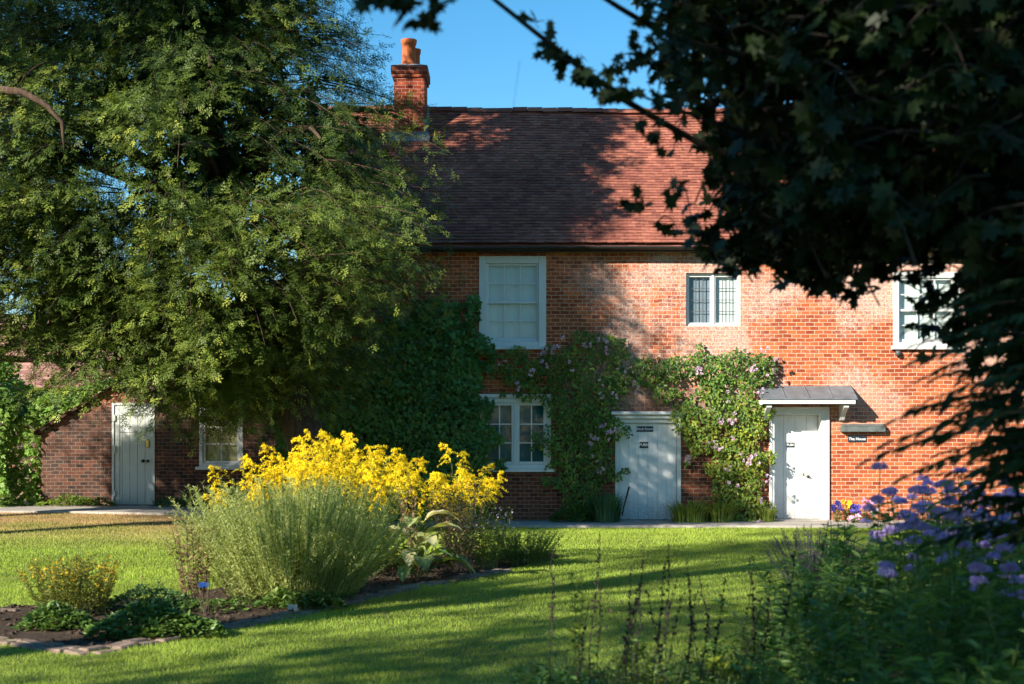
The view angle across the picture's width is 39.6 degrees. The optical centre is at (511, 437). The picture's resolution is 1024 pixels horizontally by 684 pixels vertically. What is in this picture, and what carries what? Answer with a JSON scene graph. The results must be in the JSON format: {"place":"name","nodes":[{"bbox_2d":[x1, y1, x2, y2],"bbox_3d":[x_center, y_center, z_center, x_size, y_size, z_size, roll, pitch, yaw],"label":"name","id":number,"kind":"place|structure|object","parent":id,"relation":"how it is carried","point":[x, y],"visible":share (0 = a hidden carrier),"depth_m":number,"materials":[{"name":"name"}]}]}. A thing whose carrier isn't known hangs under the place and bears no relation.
{"place":"outdoors","nodes":[
{"label":"outdoors","id":0,"kind":"place"},
{"bbox_2d":[0,0,790,314],"label":"sky","id":1,"kind":"structure","parent":0,"point":[476,58],"materials":[{"name":"blue"}]},
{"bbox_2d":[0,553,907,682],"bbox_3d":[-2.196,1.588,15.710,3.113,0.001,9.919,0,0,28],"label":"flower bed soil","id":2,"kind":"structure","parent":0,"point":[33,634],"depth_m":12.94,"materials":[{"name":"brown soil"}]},
{"bbox_2d":[11,600,99,631],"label":"ground cover plant","id":3,"kind":"object","parent":2,"relation":"on","point":[67,615],"visible":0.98,"depth_m":11.77,"materials":[{"name":"green plant"}]},
{"bbox_2d":[14,552,128,615],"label":"yellow flowered bush","id":4,"kind":"object","parent":2,"relation":"on","point":[78,594],"visible":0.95,"depth_m":12.74,"materials":[{"name":"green plant"}]},
{"bbox_2d":[93,581,216,610],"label":"ground cover plant","id":5,"kind":"object","parent":2,"relation":"on","point":[129,595],"visible":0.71,"depth_m":13.14,"materials":[{"name":"green plant"}]},
{"bbox_2d":[82,596,230,640],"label":"ground cover plant","id":6,"kind":"object","parent":2,"relation":"on","point":[153,615],"visible":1,"depth_m":11.36,"materials":[{"name":"green plant"}]},
{"bbox_2d":[166,519,217,603],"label":"dried plant","id":7,"kind":"object","parent":2,"relation":"on","point":[183,589],"visible":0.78,"depth_m":13.57,"materials":[{"name":"brown plant"}]},
{"bbox_2d":[144,597,248,612],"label":"ground cover plant","id":8,"kind":"object","parent":2,"relation":"on","point":[191,603],"visible":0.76,"depth_m":13.03,"materials":[{"name":"green plant"}]},
{"bbox_2d":[183,569,235,615],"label":"bare twigs","id":9,"kind":"object","parent":2,"relation":"on","point":[203,608],"visible":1,"depth_m":12.72,"materials":[{"name":"brown plant"}]},
{"bbox_2d":[155,472,423,606],"bbox_3d":[-2.221,0.954,13.880,2.755,1.269,2.661,0,0,0],"label":"feathery shrub","id":10,"kind":"object","parent":2,"relation":"on","point":[317,558],"visible":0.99,"depth_m":13.50,"materials":[{"name":"green plant"}]},
{"bbox_2d":[252,586,349,610],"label":"ground cover plant","id":11,"kind":"object","parent":2,"relation":"on","point":[294,597],"visible":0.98,"depth_m":13.16,"materials":[{"name":"green plant"}]},
{"bbox_2d":[238,428,451,577],"bbox_3d":[-1.956,0.738,16.885,2.511,1.700,2.566,0,0,0],"label":"goldenrod","id":12,"kind":"object","parent":2,"relation":"on","point":[302,465],"visible":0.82,"depth_m":16.68,"materials":[{"name":"yellow plant"}]},
{"bbox_2d":[366,484,476,581],"bbox_3d":[-1.001,1.050,15.878,1.231,1.076,1.021,0,0,0],"label":"leaved plant","id":13,"kind":"object","parent":2,"relation":"on","point":[416,558],"visible":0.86,"depth_m":15.82,"materials":[{"name":"green plant"}]},
{"bbox_2d":[408,442,507,561],"bbox_3d":[-0.695,0.819,18.195,1.314,1.537,1.652,0,0,0],"label":"goldenrod","id":14,"kind":"object","parent":2,"relation":"on","point":[467,476],"visible":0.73,"depth_m":18.25,"materials":[{"name":"yellow plant"}]},
{"bbox_2d":[424,478,498,571],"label":"dried plant","id":15,"kind":"object","parent":2,"relation":"on","point":[456,543],"visible":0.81,"depth_m":16.94,"materials":[{"name":"brown plant"}]},
{"bbox_2d":[453,503,518,569],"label":"herb","id":16,"kind":"object","parent":2,"relation":"on","point":[483,553],"visible":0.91,"depth_m":17.26,"materials":[{"name":"green plant"}]},
{"bbox_2d":[477,526,570,565],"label":"herb","id":17,"kind":"object","parent":2,"relation":"on","point":[539,551],"visible":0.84,"depth_m":17.74,"materials":[{"name":"green plant"}]},
{"bbox_2d":[0,505,987,527],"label":"path","id":18,"kind":"structure","parent":0,"point":[134,510],"depth_m":26.17,"materials":[{"name":"beige gravel"}]},
{"bbox_2d":[34,492,116,505],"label":"leafy plant","id":19,"kind":"object","parent":18,"relation":"on","point":[73,500],"visible":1,"depth_m":28.42,"materials":[{"name":"green plant"}]},
{"bbox_2d":[152,493,201,506],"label":"strap leaved plant","id":20,"kind":"object","parent":18,"relation":"on","point":[166,503],"visible":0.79,"depth_m":28.27,"materials":[{"name":"green plant"}]},
{"bbox_2d":[547,499,595,521],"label":"leafy plant","id":21,"kind":"object","parent":18,"relation":"on","point":[574,513],"visible":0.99,"depth_m":26.29,"materials":[{"name":"green plant"}]},
{"bbox_2d":[586,491,629,521],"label":"strap leaved plant","id":22,"kind":"object","parent":18,"relation":"on","point":[608,510],"visible":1,"depth_m":26.16,"materials":[{"name":"green plant"}]},
{"bbox_2d":[664,496,715,522],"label":"strap leaved plant","id":23,"kind":"object","parent":18,"relation":"on","point":[690,513],"visible":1,"depth_m":26.13,"materials":[{"name":"green plant"}]},
{"bbox_2d":[702,499,740,521],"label":"strap leaved plant","id":24,"kind":"object","parent":18,"relation":"on","point":[722,514],"visible":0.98,"depth_m":26.20,"materials":[{"name":"green plant"}]},
{"bbox_2d":[760,506,776,521],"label":"strap leaved plant","id":25,"kind":"object","parent":18,"relation":"on","point":[768,516],"visible":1,"depth_m":26.34,"materials":[{"name":"green plant"}]},
{"bbox_2d":[0,491,1019,683],"bbox_3d":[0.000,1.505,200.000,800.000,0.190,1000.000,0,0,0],"label":"ground","id":26,"kind":"structure","parent":0,"point":[216,681],"depth_m":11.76,"materials":[{"name":"green plant"}]},
{"bbox_2d":[0,361,116,506],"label":"creeper mound","id":27,"kind":"object","parent":26,"relation":"on","point":[11,489],"visible":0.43,"depth_m":28.75,"materials":[{"name":"green plant"}]},
{"bbox_2d":[0,315,132,486],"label":"tiled cottage","id":28,"kind":"structure","parent":26,"relation":"on","point":[25,370],"depth_m":39.33,"materials":[{"name":"brick"}]},
{"bbox_2d":[31,276,296,508],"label":"brick outbuilding","id":29,"kind":"structure","parent":26,"relation":"on","point":[85,455],"depth_m":28.80,"materials":[{"name":"brick"}]},
{"bbox_2d":[108,403,155,505],"bbox_3d":[-7.665,0.331,28.820,0.911,2.080,0.440,0,0,0],"label":"door","id":30,"kind":"structure","parent":29,"relation":"in","point":[133,465],"depth_m":28.82,"materials":[{"name":"paint"}]},
{"bbox_2d":[195,405,245,469],"bbox_3d":[-5.893,-0.023,28.822,1.011,1.331,0.203,0,0,0],"label":"window","id":31,"kind":"structure","parent":29,"relation":"in","point":[232,462],"depth_m":28.83,"materials":[{"name":"white paint"}]},
{"bbox_2d":[202,454,252,562],"bbox_3d":[-3.442,0.891,17.505,0.616,1.394,0.565,0,0,-33],"label":"goldenrod","id":32,"kind":"object","parent":26,"relation":"on","point":[216,480],"visible":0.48,"depth_m":17.53,"materials":[{"name":"yellow plant"}]},
{"bbox_2d":[0,0,467,528],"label":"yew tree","id":33,"kind":"object","parent":26,"relation":"on","point":[200,64],"visible":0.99,"depth_m":20.83,"materials":[{"name":"green plant"}]},
{"bbox_2d":[0,569,511,655],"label":"brick edging","id":34,"kind":"object","parent":26,"relation":"on","point":[60,648],"visible":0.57,"depth_m":11.76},
{"bbox_2d":[290,38,1023,520],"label":"brick house","id":35,"kind":"structure","parent":26,"relation":"on","point":[548,242],"depth_m":26.80,"materials":[{"name":"brick"}]},
{"bbox_2d":[267,293,507,520],"bbox_3d":[-2.338,-0.537,26.564,4.535,4.379,0.426,0,0,0],"label":"ivy","id":36,"kind":"object","parent":35,"relation":"attached to","point":[468,407],"visible":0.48,"depth_m":26.54,"materials":[{"name":"green plant"}]},
{"bbox_2d":[479,256,547,349],"bbox_3d":[0.009,-2.547,26.825,1.363,1.765,0.209,0,0,0],"label":"window","id":37,"kind":"structure","parent":35,"relation":"in","point":[512,289],"depth_m":26.87,"materials":[{"name":"white paint"}]},
{"bbox_2d":[480,398,553,471],"bbox_3d":[0.066,-0.057,26.801,1.458,1.393,0.203,0,0,0],"label":"window","id":38,"kind":"structure","parent":35,"relation":"in","point":[515,419],"depth_m":26.90,"materials":[{"name":"white paint"}]},
{"bbox_2d":[489,329,632,520],"bbox_3d":[0.908,-0.210,26.601,2.750,3.679,0.368,0,0,0],"label":"climbing rose","id":39,"kind":"object","parent":35,"relation":"attached to","point":[583,459],"visible":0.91,"depth_m":26.63,"materials":[{"name":"green plant"}]},
{"bbox_2d":[611,411,685,520],"bbox_3d":[2.563,0.528,26.840,1.404,2.053,0.520,0,0,0],"label":"door","id":40,"kind":"structure","parent":35,"relation":"in","point":[652,455],"depth_m":26.84,"materials":[{"name":"white paint"}]},
{"bbox_2d":[603,342,778,521],"bbox_3d":[3.342,-0.048,26.566,3.310,3.502,0.445,0,0,0],"label":"climbing rose","id":41,"kind":"object","parent":35,"relation":"attached to","point":[754,456],"visible":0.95,"depth_m":26.59,"materials":[{"name":"green plant"}]},
{"bbox_2d":[686,273,740,325],"bbox_3d":[3.797,-2.610,26.912,1.036,0.999,0.123,0,0,0],"label":"window","id":42,"kind":"structure","parent":35,"relation":"in","point":[711,300],"depth_m":26.96,"materials":[{"name":"white paint"}]},
{"bbox_2d":[769,407,832,520],"bbox_3d":[5.408,0.485,26.825,1.171,2.139,0.550,0,0,0],"label":"door","id":43,"kind":"structure","parent":35,"relation":"in","point":[799,484],"depth_m":27.06,"materials":[{"name":"white paint"}]},
{"bbox_2d":[891,272,963,349],"bbox_3d":[7.811,-2.396,26.825,1.363,1.463,0.209,0,0,0],"label":"window","id":44,"kind":"structure","parent":35,"relation":"in","point":[902,314],"depth_m":26.86,"materials":[{"name":"white paint"}]},
{"bbox_2d":[567,572,588,683],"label":"leafy spire","id":45,"kind":"structure","parent":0,"point":[571,636],"depth_m":7.90,"materials":[{"name":"green plant"}]},
{"bbox_2d":[595,602,1021,683],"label":"border soil","id":46,"kind":"structure","parent":0,"point":[888,658],"depth_m":9.88,"materials":[{"name":"brown soil"}]},
{"bbox_2d":[536,544,558,683],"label":"seed stalk","id":47,"kind":"object","parent":46,"relation":"on","point":[551,616],"visible":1,"depth_m":8.16,"materials":[{"name":"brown plant"}]},
{"bbox_2d":[503,648,612,683],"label":"border plant","id":48,"kind":"object","parent":46,"relation":"on","point":[526,670],"visible":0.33,"depth_m":8.71,"materials":[{"name":"green plant"}]},
{"bbox_2d":[514,648,619,683],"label":"border plant","id":49,"kind":"object","parent":46,"relation":"on","point":[560,677],"visible":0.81,"depth_m":8.16,"materials":[{"name":"green plant"}]},
{"bbox_2d":[571,602,588,683],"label":"seed stalk","id":50,"kind":"object","parent":46,"relation":"on","point":[579,661],"visible":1,"depth_m":7.28,"materials":[{"name":"brown plant"}]},
{"bbox_2d":[580,531,600,683],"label":"seed stalk","id":51,"kind":"object","parent":46,"relation":"on","point":[594,607],"visible":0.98,"depth_m":7.83,"materials":[{"name":"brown plant"}]},
{"bbox_2d":[563,659,629,683],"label":"border plant","id":52,"kind":"object","parent":46,"relation":"on","point":[600,672],"visible":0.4,"depth_m":8.87,"materials":[{"name":"green plant"}]},
{"bbox_2d":[595,586,605,683],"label":"seed stalk","id":53,"kind":"object","parent":46,"relation":"on","point":[598,632],"visible":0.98,"depth_m":7.90,"materials":[{"name":"brown plant"}]},
{"bbox_2d":[580,666,642,683],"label":"border plant","id":54,"kind":"object","parent":46,"relation":"on","point":[614,680],"visible":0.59,"depth_m":8.28,"materials":[{"name":"green plant"}]},
{"bbox_2d":[604,578,642,683],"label":"seed stalk","id":55,"kind":"object","parent":46,"relation":"on","point":[627,620],"visible":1,"depth_m":7.19,"materials":[{"name":"brown plant"}]},
{"bbox_2d":[617,565,632,683],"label":"seed stalk","id":56,"kind":"object","parent":46,"relation":"on","point":[629,604],"visible":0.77,"depth_m":8.20,"materials":[{"name":"brown plant"}]},
{"bbox_2d":[617,584,642,683],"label":"seed stalk","id":57,"kind":"object","parent":46,"relation":"on","point":[628,646],"visible":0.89,"depth_m":7.54,"materials":[{"name":"brown plant"}]},
{"bbox_2d":[598,638,665,683],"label":"border plant","id":58,"kind":"object","parent":46,"relation":"on","point":[616,658],"visible":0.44,"depth_m":9.09,"materials":[{"name":"green plant"}]},
{"bbox_2d":[634,585,643,683],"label":"seed stalk","id":59,"kind":"object","parent":46,"relation":"on","point":[637,643],"visible":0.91,"depth_m":7.72,"materials":[{"name":"brown plant"}]},
{"bbox_2d":[645,589,666,683],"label":"seed stalk","id":60,"kind":"object","parent":46,"relation":"on","point":[656,638],"visible":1,"depth_m":7.16,"materials":[{"name":"brown plant"}]},
{"bbox_2d":[644,555,669,683],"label":"seed stalk","id":61,"kind":"object","parent":46,"relation":"on","point":[661,613],"visible":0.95,"depth_m":7.42,"materials":[{"name":"brown plant"}]},
{"bbox_2d":[621,657,698,683],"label":"border plant","id":62,"kind":"object","parent":46,"relation":"on","point":[646,677],"visible":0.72,"depth_m":8.21,"materials":[{"name":"green plant"}]},
{"bbox_2d":[657,545,674,683],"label":"seed stalk","id":63,"kind":"object","parent":46,"relation":"on","point":[665,614],"visible":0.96,"depth_m":7.82,"materials":[{"name":"brown plant"}]},
{"bbox_2d":[653,589,685,683],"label":"seed stalk","id":64,"kind":"object","parent":46,"relation":"on","point":[674,627],"visible":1,"depth_m":7.32,"materials":[{"name":"brown plant"}]},
{"bbox_2d":[638,648,717,683],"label":"border plant","id":65,"kind":"object","parent":46,"relation":"on","point":[674,667],"visible":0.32,"depth_m":8.69,"materials":[{"name":"green plant"}]},
{"bbox_2d":[677,573,695,683],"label":"seed stalk","id":66,"kind":"object","parent":46,"relation":"on","point":[689,663],"visible":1,"depth_m":7.38,"materials":[{"name":"brown plant"}]},
{"bbox_2d":[350,0,1023,387],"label":"broadleaf tree","id":67,"kind":"object","parent":46,"relation":"on","point":[884,142],"visible":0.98,"depth_m":5.47,"materials":[{"name":"green plant"}]},
{"bbox_2d":[685,561,708,683],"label":"seed stalk","id":68,"kind":"object","parent":46,"relation":"on","point":[696,671],"visible":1,"depth_m":7.45,"materials":[{"name":"brown plant"}]},
{"bbox_2d":[665,643,745,682],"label":"border plant","id":69,"kind":"object","parent":46,"relation":"on","point":[701,651],"visible":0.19,"depth_m":9.21,"materials":[{"name":"green plant"}]},
{"bbox_2d":[706,578,726,683],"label":"seed stalk","id":70,"kind":"object","parent":46,"relation":"on","point":[717,628],"visible":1,"depth_m":7.83,"materials":[{"name":"brown plant"}]},
{"bbox_2d":[681,635,764,683],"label":"border plant","id":71,"kind":"object","parent":46,"relation":"on","point":[718,663],"visible":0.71,"depth_m":8.27,"materials":[{"name":"green plant"}]},
{"bbox_2d":[723,621,787,660],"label":"border plant","id":72,"kind":"object","parent":46,"relation":"on","point":[730,648],"visible":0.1,"depth_m":10.24,"materials":[{"name":"green plant"}]},
{"bbox_2d":[724,629,787,679],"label":"border plant","id":73,"kind":"object","parent":46,"relation":"on","point":[750,647],"visible":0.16,"depth_m":9.29,"materials":[{"name":"green plant"}]},
{"bbox_2d":[691,648,832,683],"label":"leafy perennial","id":74,"kind":"object","parent":46,"relation":"on","point":[761,667],"visible":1,"depth_m":6.26,"materials":[{"name":"green plant"}]},
{"bbox_2d":[754,573,770,673],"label":"seed stalk","id":75,"kind":"object","parent":46,"relation":"on","point":[762,646],"visible":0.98,"depth_m":8.01,"materials":[{"name":"brown plant"}]},
{"bbox_2d":[764,527,796,683],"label":"seed stalk","id":76,"kind":"object","parent":46,"relation":"on","point":[786,612],"visible":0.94,"depth_m":7.34,"materials":[{"name":"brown plant"}]},
{"bbox_2d":[747,663,845,683],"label":"leafy perennial","id":77,"kind":"object","parent":46,"relation":"on","point":[791,680],"visible":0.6,"depth_m":6.96,"materials":[{"name":"green plant"}]},
{"bbox_2d":[709,572,900,683],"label":"leafy perennial","id":78,"kind":"object","parent":46,"relation":"on","point":[793,623],"visible":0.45,"depth_m":8.32,"materials":[{"name":"green plant"}]},
{"bbox_2d":[749,581,860,670],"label":"leafy perennial","id":79,"kind":"object","parent":46,"relation":"on","point":[810,610],"visible":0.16,"depth_m":9.30,"materials":[{"name":"green plant"}]},
{"bbox_2d":[794,520,828,659],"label":"seed stalk","id":80,"kind":"object","parent":46,"relation":"on","point":[817,570],"visible":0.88,"depth_m":8.19,"materials":[{"name":"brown plant"}]},
{"bbox_2d":[760,524,878,600],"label":"lavender bush","id":81,"kind":"object","parent":46,"relation":"on","point":[814,557],"visible":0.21,"depth_m":12.83,"materials":[{"name":"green plant"}]},
{"bbox_2d":[747,543,909,645],"bbox_3d":[2.204,1.177,10.185,0.796,0.823,1.231,0,0,-56],"label":"leafy perennial","id":82,"kind":"object","parent":46,"relation":"on","point":[825,570],"visible":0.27,"depth_m":10.29,"materials":[{"name":"green plant"}]},
{"bbox_2d":[772,561,889,668],"bbox_3d":[2.204,1.216,9.658,1.113,0.744,0.720,0,0,-56],"label":"leafy perennial","id":83,"kind":"object","parent":46,"relation":"on","point":[866,601],"visible":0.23,"depth_m":9.57,"materials":[{"name":"green plant"}]},
{"bbox_2d":[771,603,896,683],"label":"leafy perennial","id":84,"kind":"object","parent":46,"relation":"on","point":[792,647],"visible":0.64,"depth_m":7.46,"materials":[{"name":"green plant"}]},
{"bbox_2d":[781,515,908,633],"bbox_3d":[2.643,1.094,11.002,1.024,0.987,0.920,0,0,42],"label":"leafy perennial","id":85,"kind":"object","parent":46,"relation":"on","point":[836,548],"visible":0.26,"depth_m":11.05,"materials":[{"name":"green plant"}]},
{"bbox_2d":[828,566,930,642],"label":"leafy perennial","id":86,"kind":"object","parent":46,"relation":"on","point":[880,582],"visible":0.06,"depth_m":10.94,"materials":[{"name":"green plant"}]},
{"bbox_2d":[859,461,936,679],"bbox_3d":[2.192,0.858,8.108,0.507,1.459,0.259,0,0,-25],"label":"phlox","id":87,"kind":"object","parent":46,"relation":"on","point":[914,488],"visible":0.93,"depth_m":8.06,"materials":[{"name":"green plant"}]},
{"bbox_2d":[860,486,936,665],"bbox_3d":[2.720,0.962,9.918,0.595,1.252,0.834,0,0,31],"label":"phlox","id":88,"kind":"object","parent":46,"relation":"on","point":[893,497],"visible":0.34,"depth_m":9.92,"materials":[{"name":"purple plant"}]},
{"bbox_2d":[798,572,1023,683],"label":"leafy perennial","id":89,"kind":"object","parent":46,"relation":"on","point":[942,639],"visible":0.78,"depth_m":6.61,"materials":[{"name":"green plant"}]},
{"bbox_2d":[893,507,978,626],"bbox_3d":[2.966,1.004,9.550,0.673,1.168,0.708,0,0,-17],"label":"phlox","id":90,"kind":"object","parent":46,"relation":"on","point":[899,542],"visible":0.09,"depth_m":9.61,"materials":[{"name":"green plant"}]},
{"bbox_2d":[855,245,1023,560],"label":"pinnate shrub","id":91,"kind":"object","parent":46,"relation":"on","point":[1002,413],"visible":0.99,"depth_m":5.26,"materials":[{"name":"green plant"}]},
{"bbox_2d":[860,478,1023,677],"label":"phlox","id":92,"kind":"object","parent":46,"relation":"on","point":[873,498],"visible":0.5,"depth_m":8.00,"materials":[{"name":"green plant"}]},
{"bbox_2d":[867,487,1017,658],"bbox_3d":[2.608,0.943,8.684,0.858,1.290,0.613,0,0,-16],"label":"phlox","id":93,"kind":"object","parent":46,"relation":"on","point":[931,491],"visible":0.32,"depth_m":8.64,"materials":[{"name":"purple plant"}]},
{"bbox_2d":[862,639,1023,683],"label":"leafy perennial","id":94,"kind":"object","parent":46,"relation":"on","point":[930,667],"visible":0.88,"depth_m":5.64,"materials":[{"name":"green plant"}]},
{"bbox_2d":[875,494,1022,683],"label":"phlox","id":95,"kind":"object","parent":46,"relation":"on","point":[885,570],"visible":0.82,"depth_m":6.93,"materials":[{"name":"green plant"}]},
{"bbox_2d":[882,480,1023,683],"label":"phlox","id":96,"kind":"object","parent":46,"relation":"on","point":[891,529],"visible":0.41,"depth_m":8.13,"materials":[{"name":"green plant"}]},
{"bbox_2d":[891,487,1023,642],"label":"phlox","id":97,"kind":"object","parent":46,"relation":"on","point":[979,506],"visible":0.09,"depth_m":8.79,"materials":[{"name":"purple plant"}]},
{"bbox_2d":[901,526,1014,674],"bbox_3d":[2.307,1.015,7.466,0.695,1.146,0.660,0,0,30],"label":"phlox","id":98,"kind":"object","parent":46,"relation":"on","point":[929,532],"visible":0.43,"depth_m":7.43,"materials":[{"name":"green plant"}]},
{"bbox_2d":[899,467,1022,624],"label":"phlox","id":99,"kind":"object","parent":46,"relation":"on","point":[926,480],"visible":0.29,"depth_m":10.35,"materials":[{"name":"purple plant"}]},
{"bbox_2d":[925,647,1023,683],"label":"leafy perennial","id":100,"kind":"object","parent":46,"relation":"on","point":[964,665],"visible":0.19,"depth_m":6.61,"materials":[{"name":"green plant"}]},
{"bbox_2d":[940,492,1023,661],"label":"phlox","id":101,"kind":"object","parent":46,"relation":"on","point":[1007,514],"visible":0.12,"depth_m":8.95,"materials":[{"name":"purple plant"}]},
{"bbox_2d":[942,534,1023,682],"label":"phlox","id":102,"kind":"object","parent":46,"relation":"on","point":[1014,589],"visible":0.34,"depth_m":7.22,"materials":[{"name":"green plant"}]},
{"bbox_2d":[946,664,1023,683],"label":"plant","id":103,"kind":"object","parent":46,"relation":"on","point":[1010,674],"visible":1,"depth_m":5.06,"materials":[{"name":"green plant"}]},
{"bbox_2d":[963,629,1023,683],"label":"plant","id":104,"kind":"object","parent":46,"relation":"on","point":[986,676],"visible":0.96,"depth_m":5.40,"materials":[{"name":"green plant"}]},
{"bbox_2d":[966,511,1023,679],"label":"phlox","id":105,"kind":"object","parent":46,"relation":"on","point":[1005,518],"visible":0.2,"depth_m":8.22,"materials":[{"name":"purple plant"}]},
{"bbox_2d":[967,548,1023,683],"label":"phlox","id":106,"kind":"object","parent":46,"relation":"on","point":[974,580],"visible":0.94,"depth_m":6.11,"materials":[{"name":"green plant"}]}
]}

